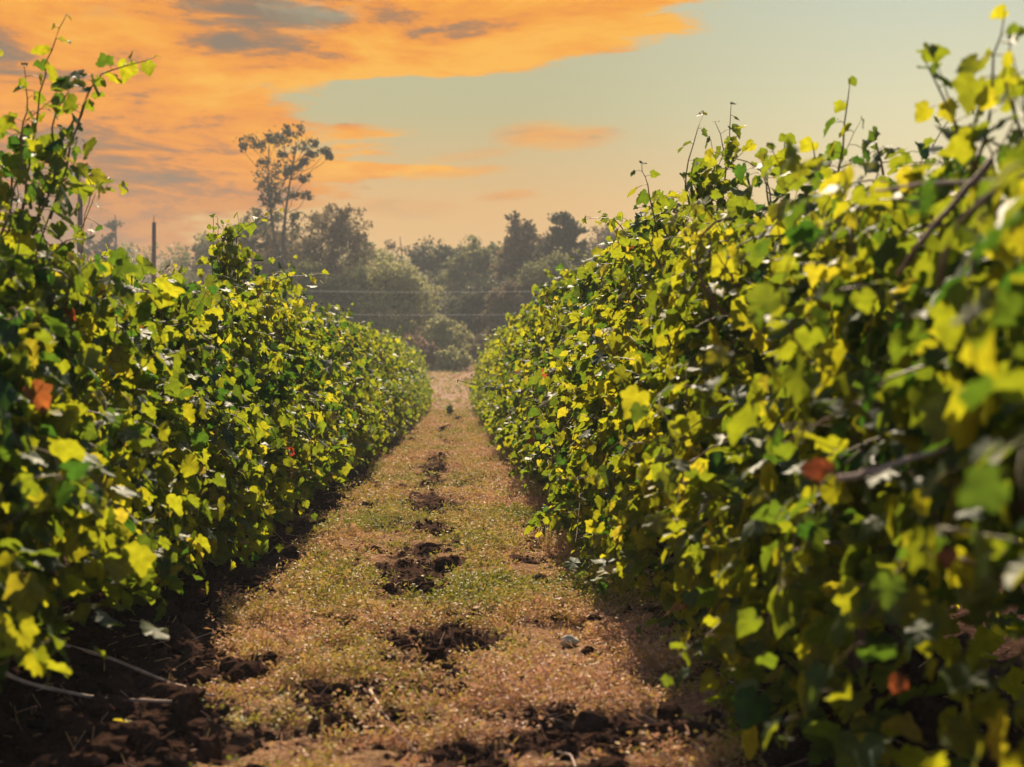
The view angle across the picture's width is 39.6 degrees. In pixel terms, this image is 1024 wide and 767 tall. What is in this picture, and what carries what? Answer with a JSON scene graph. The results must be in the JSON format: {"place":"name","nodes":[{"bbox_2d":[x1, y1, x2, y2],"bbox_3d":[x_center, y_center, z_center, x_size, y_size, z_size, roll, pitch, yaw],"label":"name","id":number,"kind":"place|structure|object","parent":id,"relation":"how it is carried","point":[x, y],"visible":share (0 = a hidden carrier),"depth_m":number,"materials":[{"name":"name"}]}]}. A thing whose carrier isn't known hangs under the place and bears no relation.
{"place":"outdoors","nodes":[
{"label":"outdoors","id":0,"kind":"place"},
{"bbox_2d":[0,364,1023,766],"bbox_3d":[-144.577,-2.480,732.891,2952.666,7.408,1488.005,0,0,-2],"label":"ground","id":1,"kind":"structure","parent":0,"point":[1006,652],"depth_m":5.60,"materials":[{"name":"brown soil"}]},
{"bbox_2d":[0,258,156,691],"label":"grapevine","id":2,"kind":"object","parent":1,"relation":"on","point":[38,486],"visible":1,"depth_m":3.90,"materials":[{"name":"green plant"}]},
{"bbox_2d":[77,181,82,259],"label":"utility pole","id":3,"kind":"object","parent":1,"relation":"on","point":[80,220],"visible":0.13,"depth_m":49.37,"materials":[{"name":"brown wood"}]},
{"bbox_2d":[5,672,171,702],"bbox_3d":[-1.517,0.999,4.785,0.798,0.131,0.077,0,0,16],"label":"pruned cane","id":4,"kind":"object","parent":1,"relation":"on","point":[29,683],"visible":0.81,"depth_m":4.77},
{"bbox_2d":[75,224,101,265],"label":"dark conifer","id":5,"kind":"object","parent":1,"relation":"on","point":[95,247],"visible":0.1,"depth_m":126.46,"materials":[{"name":"green plant"}]},
{"bbox_2d":[98,216,124,261],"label":"dark conifer","id":6,"kind":"object","parent":1,"relation":"on","point":[109,239],"visible":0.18,"depth_m":126.42,"materials":[{"name":"green plant"}]},
{"bbox_2d":[0,14,231,678],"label":"grapevine","id":7,"kind":"object","parent":1,"relation":"on","point":[73,359],"visible":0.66,"depth_m":5.00,"materials":[{"name":"green plant"}]},
{"bbox_2d":[113,718,131,721],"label":"fallen leaf","id":8,"kind":"object","parent":1,"relation":"on","point":[121,720],"visible":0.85,"depth_m":4.53,"materials":[{"name":"yellow plant"}]},
{"bbox_2d":[0,178,264,622],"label":"grapevine","id":9,"kind":"object","parent":1,"relation":"on","point":[188,450],"visible":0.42,"depth_m":6.50,"materials":[{"name":"green plant"}]},
{"bbox_2d":[63,643,212,696],"bbox_3d":[-1.574,1.020,5.325,1.409,0.114,0.124,0,0,35],"label":"pruned cane","id":10,"kind":"object","parent":1,"relation":"on","point":[91,652],"visible":0.54,"depth_m":5.28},
{"bbox_2d":[151,219,155,282],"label":"utility pole","id":11,"kind":"object","parent":1,"relation":"on","point":[153,276],"visible":0.22,"depth_m":59.38,"materials":[{"name":"brown wood"}]},
{"bbox_2d":[263,289,528,291],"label":"overhead wire","id":12,"kind":"object","parent":11,"relation":"attached to","point":[348,291],"visible":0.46,"depth_m":59.60,"materials":[{"name":"grey metal"}]},
{"bbox_2d":[25,244,302,575],"bbox_3d":[-2.062,0.184,8.505,1.729,1.966,2.864,0,0,-2],"label":"grapevine","id":13,"kind":"object","parent":1,"relation":"on","point":[209,309],"visible":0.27,"depth_m":7.96,"materials":[{"name":"green plant"}]},
{"bbox_2d":[156,230,224,285],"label":"background tree","id":14,"kind":"object","parent":1,"relation":"on","point":[199,248],"visible":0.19,"depth_m":107.99,"materials":[{"name":"green plant"}]},
{"bbox_2d":[133,208,336,530],"bbox_3d":[-2.155,-0.051,10.114,1.813,2.431,2.330,0,0,-2],"label":"grapevine","id":15,"kind":"object","parent":1,"relation":"on","point":[226,265],"visible":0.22,"depth_m":9.78,"materials":[{"name":"green plant"}]},
{"bbox_2d":[204,205,295,281],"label":"broad tree","id":16,"kind":"object","parent":1,"relation":"on","point":[246,240],"visible":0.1,"depth_m":90.54,"materials":[{"name":"green plant"}]},
{"bbox_2d":[164,270,352,508],"bbox_3d":[-2.203,0.104,12.121,1.670,2.101,2.994,0,0,-2],"label":"grapevine","id":17,"kind":"object","parent":1,"relation":"on","point":[300,354],"visible":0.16,"depth_m":11.59,"materials":[{"name":"green plant"}]},
{"bbox_2d":[189,255,364,490],"bbox_3d":[-2.316,0.014,13.427,1.858,2.299,2.895,0,0,-2],"label":"grapevine","id":18,"kind":"object","parent":1,"relation":"on","point":[328,367],"visible":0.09,"depth_m":13.13,"materials":[{"name":"green plant"}]},
{"bbox_2d":[233,121,333,275],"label":"tall tree","id":19,"kind":"object","parent":1,"relation":"on","point":[267,188],"visible":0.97,"depth_m":85.34,"materials":[{"name":"green plant"}]},
{"bbox_2d":[231,222,345,301],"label":"broad tree","id":20,"kind":"object","parent":1,"relation":"on","point":[268,268],"visible":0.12,"depth_m":86.47,"materials":[{"name":"green plant"}]},
{"bbox_2d":[266,258,353,321],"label":"round tree","id":21,"kind":"object","parent":1,"relation":"on","point":[325,287],"visible":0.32,"depth_m":80.84,"materials":[{"name":"green plant"}]},
{"bbox_2d":[263,291,385,482],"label":"grapevine","id":22,"kind":"object","parent":1,"relation":"on","point":[323,333],"visible":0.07,"depth_m":15.15,"materials":[{"name":"green plant"}]},
{"bbox_2d":[273,202,382,319],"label":"broad tree","id":23,"kind":"object","parent":1,"relation":"on","point":[339,232],"visible":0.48,"depth_m":85.77,"materials":[{"name":"green plant"}]},
{"bbox_2d":[306,303,387,468],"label":"grapevine","id":24,"kind":"object","parent":1,"relation":"on","point":[362,444],"visible":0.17,"depth_m":16.57,"materials":[{"name":"green plant"}]},
{"bbox_2d":[316,312,393,460],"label":"grapevine","id":25,"kind":"object","parent":1,"relation":"on","point":[376,404],"visible":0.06,"depth_m":18.75,"materials":[{"name":"green plant"}]},
{"bbox_2d":[328,303,392,450],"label":"grapevine","id":26,"kind":"object","parent":1,"relation":"on","point":[370,371],"visible":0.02,"depth_m":20.23,"materials":[{"name":"green plant"}]},
{"bbox_2d":[332,315,400,443],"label":"grapevine","id":27,"kind":"object","parent":1,"relation":"on","point":[370,336],"visible":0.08,"depth_m":23.60,"materials":[{"name":"green plant"}]},
{"bbox_2d":[337,241,397,319],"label":"background tree","id":28,"kind":"object","parent":1,"relation":"on","point":[372,251],"visible":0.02,"depth_m":99.28,"materials":[{"name":"green plant"}]},
{"bbox_2d":[348,321,397,442],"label":"grapevine","id":29,"kind":"object","parent":1,"relation":"on","point":[387,415],"visible":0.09,"depth_m":21.71,"materials":[{"name":"green plant"}]},
{"bbox_2d":[329,248,445,339],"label":"tree","id":30,"kind":"object","parent":1,"relation":"on","point":[402,291],"visible":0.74,"depth_m":82.54,"materials":[{"name":"green plant"}]},
{"bbox_2d":[368,330,409,439],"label":"grapevine","id":31,"kind":"object","parent":1,"relation":"on","point":[396,401],"visible":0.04,"depth_m":25.61,"materials":[{"name":"green plant"}]},
{"bbox_2d":[373,332,408,421],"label":"grapevine","id":32,"kind":"object","parent":1,"relation":"on","point":[386,335],"depth_m":28.48,"materials":[{"name":"green plant"}]},
{"bbox_2d":[369,689,417,752],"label":"twig","id":33,"kind":"object","parent":1,"relation":"on","point":[377,702],"visible":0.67,"depth_m":4.69,"materials":[{"name":"wood"}]},
{"bbox_2d":[376,337,413,441],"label":"grapevine","id":34,"kind":"object","parent":1,"relation":"on","point":[391,371],"visible":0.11,"depth_m":26.54,"materials":[{"name":"green plant"}]},
{"bbox_2d":[378,328,414,425],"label":"grapevine","id":35,"kind":"object","parent":1,"relation":"on","point":[397,345],"visible":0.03,"depth_m":30.58,"materials":[{"name":"green plant"}]},
{"bbox_2d":[381,334,418,425],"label":"grapevine","id":36,"kind":"object","parent":1,"relation":"on","point":[411,401],"visible":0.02,"depth_m":32.31,"materials":[{"name":"green plant"}]},
{"bbox_2d":[390,326,422,422],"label":"grapevine","id":37,"kind":"object","parent":1,"relation":"on","point":[414,396],"visible":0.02,"depth_m":33.43,"materials":[{"name":"green plant"}]},
{"bbox_2d":[393,335,421,418],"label":"grapevine","id":38,"kind":"object","parent":1,"relation":"on","point":[408,351],"depth_m":37.70,"materials":[{"name":"green plant"}]},
{"bbox_2d":[384,239,431,327],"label":"background tree","id":39,"kind":"object","parent":1,"relation":"on","point":[391,246],"visible":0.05,"depth_m":111.28,"materials":[{"name":"green plant"}]},
{"bbox_2d":[401,352,426,422],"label":"grapevine","id":40,"kind":"object","parent":1,"relation":"on","point":[421,394],"visible":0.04,"depth_m":35.99,"materials":[{"name":"green plant"}]},
{"bbox_2d":[400,342,428,418],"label":"grapevine","id":41,"kind":"object","parent":1,"relation":"on","point":[422,406],"visible":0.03,"depth_m":39.00,"materials":[{"name":"green plant"}]},
{"bbox_2d":[410,349,421,418],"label":"grapevine","id":42,"kind":"object","parent":1,"relation":"on","point":[415,373],"visible":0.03,"depth_m":40.92,"materials":[{"name":"green plant"}]},
{"bbox_2d":[404,341,434,412],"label":"grapevine","id":43,"kind":"object","parent":1,"relation":"on","point":[423,388],"visible":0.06,"depth_m":42.45,"materials":[{"name":"green plant"}]},
{"bbox_2d":[410,347,428,413],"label":"grapevine","id":44,"kind":"object","parent":1,"relation":"on","point":[420,366],"visible":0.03,"depth_m":44.24,"materials":[{"name":"green plant"}]},
{"bbox_2d":[408,341,432,409],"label":"grapevine","id":45,"kind":"object","parent":1,"relation":"on","point":[427,404],"visible":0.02,"depth_m":46.63,"materials":[{"name":"green plant"}]},
{"bbox_2d":[403,331,440,367],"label":"shrub","id":46,"kind":"object","parent":1,"relation":"on","point":[421,344],"visible":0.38,"depth_m":76.37,"materials":[{"name":"green plant"}]},
{"bbox_2d":[417,365,428,413],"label":"grapevine","id":47,"kind":"object","parent":1,"relation":"on","point":[426,399],"visible":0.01,"depth_m":45.64,"materials":[{"name":"green plant"}]},
{"bbox_2d":[416,350,435,410],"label":"grapevine","id":48,"kind":"object","parent":1,"relation":"on","point":[431,400],"visible":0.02,"depth_m":52.65,"materials":[{"name":"green plant"}]},
{"bbox_2d":[397,234,472,336],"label":"background tree","id":49,"kind":"object","parent":1,"relation":"on","point":[421,261],"visible":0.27,"depth_m":107.14,"materials":[{"name":"green plant"}]},
{"bbox_2d":[416,314,474,363],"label":"shrub","id":50,"kind":"object","parent":1,"relation":"on","point":[441,334],"visible":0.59,"depth_m":79.32,"materials":[{"name":"green plant"}]},
{"bbox_2d":[445,403,454,414],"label":"weed plant","id":51,"kind":"object","parent":1,"relation":"on","point":[449,408],"visible":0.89,"depth_m":48.34,"materials":[{"name":"green plant"}]},
{"bbox_2d":[432,345,475,369],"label":"shrub","id":52,"kind":"object","parent":1,"relation":"on","point":[452,357],"visible":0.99,"depth_m":75.48,"materials":[{"name":"green plant"}]},
{"bbox_2d":[14,233,896,332],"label":"woodland","id":53,"kind":"object","parent":1,"relation":"on","point":[131,253],"depth_m":146.32,"materials":[{"name":"green plant"}]},
{"bbox_2d":[430,236,501,336],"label":"background tree","id":54,"kind":"object","parent":1,"relation":"on","point":[473,264],"visible":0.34,"depth_m":101.14,"materials":[{"name":"green plant"}]},
{"bbox_2d":[166,362,769,766],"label":"path weeds","id":55,"kind":"object","parent":1,"relation":"on","point":[496,507],"visible":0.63,"depth_m":6.31,"materials":[{"name":"green plant"}]},
{"bbox_2d":[457,353,485,405],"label":"grapevine","id":56,"kind":"object","parent":1,"relation":"on","point":[481,356],"visible":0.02,"depth_m":45.84,"materials":[{"name":"green plant"}]},
{"bbox_2d":[467,355,480,408],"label":"grapevine","id":57,"kind":"object","parent":1,"relation":"on","point":[471,390],"depth_m":54.46,"materials":[{"name":"green plant"}]},
{"bbox_2d":[469,352,483,411],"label":"grapevine","id":58,"kind":"object","parent":1,"relation":"on","point":[476,377],"visible":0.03,"depth_m":48.83,"materials":[{"name":"green plant"}]},
{"bbox_2d":[440,272,513,342],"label":"shady tree","id":59,"kind":"object","parent":1,"relation":"on","point":[458,311],"visible":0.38,"depth_m":89.10,"materials":[{"name":"green plant"}]},
{"bbox_2d":[460,332,497,361],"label":"shrub","id":60,"kind":"object","parent":1,"relation":"on","point":[478,341],"visible":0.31,"depth_m":81.39,"materials":[{"name":"green plant"}]},
{"bbox_2d":[470,339,491,410],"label":"grapevine","id":61,"kind":"object","parent":1,"relation":"on","point":[478,347],"visible":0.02,"depth_m":50.58,"materials":[{"name":"green plant"}]},
{"bbox_2d":[463,337,505,414],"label":"grapevine","id":62,"kind":"object","parent":1,"relation":"on","point":[479,388],"visible":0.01,"depth_m":32.24,"materials":[{"name":"green plant"}]},
{"bbox_2d":[474,341,495,421],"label":"grapevine","id":63,"kind":"object","parent":1,"relation":"on","point":[477,402],"visible":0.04,"depth_m":35.31,"materials":[{"name":"green plant"}]},
{"bbox_2d":[473,334,497,420],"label":"grapevine","id":64,"kind":"object","parent":1,"relation":"on","point":[475,367],"visible":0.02,"depth_m":39.03,"materials":[{"name":"green plant"}]},
{"bbox_2d":[473,325,503,420],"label":"grapevine","id":65,"kind":"object","parent":1,"relation":"on","point":[478,395],"visible":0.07,"depth_m":37.05,"materials":[{"name":"green plant"}]},
{"bbox_2d":[480,341,496,421],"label":"grapevine","id":66,"kind":"object","parent":1,"relation":"on","point":[487,370],"visible":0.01,"depth_m":33.72,"materials":[{"name":"green plant"}]},
{"bbox_2d":[461,316,518,422],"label":"grapevine","id":67,"kind":"object","parent":1,"relation":"on","point":[487,366],"visible":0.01,"depth_m":25.63,"materials":[{"name":"green plant"}]},
{"bbox_2d":[481,328,499,419],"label":"grapevine","id":68,"kind":"object","parent":1,"relation":"on","point":[486,396],"visible":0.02,"depth_m":30.58,"materials":[{"name":"green plant"}]},
{"bbox_2d":[472,241,516,287],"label":"background tree","id":69,"kind":"object","parent":1,"relation":"on","point":[496,248],"visible":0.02,"depth_m":106.01,"materials":[{"name":"green plant"}]},
{"bbox_2d":[483,338,506,433],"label":"grapevine","id":70,"kind":"object","parent":1,"relation":"on","point":[486,401],"visible":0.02,"depth_m":26.94,"materials":[{"name":"green plant"}]},
{"bbox_2d":[481,320,511,429],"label":"grapevine","id":71,"kind":"object","parent":1,"relation":"on","point":[483,406],"visible":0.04,"depth_m":28.93,"materials":[{"name":"green plant"}]},
{"bbox_2d":[465,309,528,436],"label":"grapevine","id":72,"kind":"object","parent":1,"relation":"on","point":[522,318],"visible":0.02,"depth_m":18.56,"materials":[{"name":"green plant"}]},
{"bbox_2d":[481,303,529,448],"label":"grapevine","id":73,"kind":"object","parent":1,"relation":"on","point":[499,369],"visible":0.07,"depth_m":21.69,"materials":[{"name":"green plant"}]},
{"bbox_2d":[477,279,537,338],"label":"round tree","id":74,"kind":"object","parent":1,"relation":"on","point":[506,302],"visible":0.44,"depth_m":84.50,"materials":[{"name":"green plant"}]},
{"bbox_2d":[486,300,534,435],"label":"grapevine","id":75,"kind":"object","parent":1,"relation":"on","point":[494,379],"visible":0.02,"depth_m":23.62,"materials":[{"name":"green plant"}]},
{"bbox_2d":[0,409,1023,766],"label":"soil clods","id":76,"kind":"object","parent":1,"relation":"on","point":[104,745],"visible":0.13,"depth_m":4.65,"materials":[{"name":"brown soil"}]},
{"bbox_2d":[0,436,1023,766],"bbox_3d":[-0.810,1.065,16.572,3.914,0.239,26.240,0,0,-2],"label":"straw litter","id":77,"kind":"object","parent":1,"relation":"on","point":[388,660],"visible":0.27,"depth_m":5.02,"materials":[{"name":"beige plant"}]},
{"bbox_2d":[489,301,534,452],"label":"grapevine","id":78,"kind":"object","parent":1,"relation":"on","point":[513,352],"visible":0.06,"depth_m":20.16,"materials":[{"name":"green plant"}]},
{"bbox_2d":[488,210,558,324],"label":"background tree","id":79,"kind":"object","parent":1,"relation":"on","point":[512,254],"visible":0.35,"depth_m":97.33,"materials":[{"name":"green plant"}]},
{"bbox_2d":[457,228,618,492],"bbox_3d":[0.691,-0.066,12.170,2.323,2.447,2.852,0,0,-2],"label":"grapevine","id":80,"kind":"object","parent":1,"relation":"on","point":[581,288],"visible":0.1,"depth_m":11.67,"materials":[{"name":"green plant"}]},
{"bbox_2d":[499,263,582,477],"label":"grapevine","id":81,"kind":"object","parent":1,"relation":"on","point":[506,431],"visible":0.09,"depth_m":14.75,"materials":[{"name":"green plant"}]},
{"bbox_2d":[496,250,586,468],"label":"grapevine","id":82,"kind":"object","parent":1,"relation":"on","point":[505,404],"visible":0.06,"depth_m":16.73,"materials":[{"name":"green plant"}]},
{"bbox_2d":[512,247,576,319],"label":"round tree","id":83,"kind":"object","parent":1,"relation":"on","point":[529,276],"visible":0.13,"depth_m":85.45,"materials":[{"name":"green plant"}]},
{"bbox_2d":[510,278,581,492],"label":"grapevine","id":84,"kind":"object","parent":1,"relation":"on","point":[553,337],"visible":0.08,"depth_m":13.33,"materials":[{"name":"green plant"}]},
{"bbox_2d":[527,211,596,295],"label":"background tree","id":85,"kind":"object","parent":1,"relation":"on","point":[567,234],"visible":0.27,"depth_m":93.72,"materials":[{"name":"green plant"}]},
{"bbox_2d":[557,751,575,766],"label":"twig","id":86,"kind":"object","parent":1,"relation":"on","point":[568,754],"visible":0.97,"depth_m":4.17,"materials":[{"name":"wood"}]},
{"bbox_2d":[560,635,579,647],"bbox_3d":[0.243,1.076,5.932,0.074,0.055,0.064,0,0,-35],"label":"stone","id":87,"kind":"object","parent":1,"relation":"on","point":[572,639],"visible":0.92,"depth_m":5.92,"materials":[{"name":"grey stone"}]},
{"bbox_2d":[577,224,615,258],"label":"background tree","id":88,"kind":"object","parent":1,"relation":"on","point":[606,232],"visible":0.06,"depth_m":119.78,"materials":[{"name":"green plant"}]},
{"bbox_2d":[523,210,726,536],"bbox_3d":[0.983,-0.092,10.172,1.857,2.514,2.780,0,0,-2],"label":"grapevine","id":89,"kind":"object","parent":1,"relation":"on","point":[569,353],"visible":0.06,"depth_m":9.96,"materials":[{"name":"green plant"}]},
{"bbox_2d":[535,185,815,560],"bbox_3d":[1.056,-0.011,7.990,1.857,2.352,3.275,0,0,-2],"label":"grapevine","id":90,"kind":"object","parent":1,"relation":"on","point":[589,399],"visible":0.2,"depth_m":8.16,"materials":[{"name":"green plant"}]},
{"bbox_2d":[562,102,959,610],"bbox_3d":[1.110,-0.116,6.742,2.169,2.572,2.983,0,0,-28],"label":"grapevine","id":91,"kind":"object","parent":1,"relation":"on","point":[627,568],"visible":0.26,"depth_m":6.62,"materials":[{"name":"green plant"}]},
{"bbox_2d":[596,76,1023,728],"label":"grapevine","id":92,"kind":"object","parent":1,"relation":"on","point":[696,450],"visible":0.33,"depth_m":4.73,"materials":[{"name":"green plant"}]},
{"bbox_2d":[660,4,1023,766],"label":"grapevine","id":93,"kind":"object","parent":1,"relation":"on","point":[834,498],"visible":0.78,"depth_m":3.13,"materials":[{"name":"green plant"}]},
{"bbox_2d":[905,143,1023,766],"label":"grapevine","id":94,"kind":"object","parent":1,"relation":"on","point":[973,415],"visible":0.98,"depth_m":2.07,"materials":[{"name":"green plant"}]},
{"bbox_2d":[0,0,1023,295],"label":"sky","id":95,"kind":"structure","parent":0,"point":[441,119],"materials":[{"name":"orange"}]}
]}

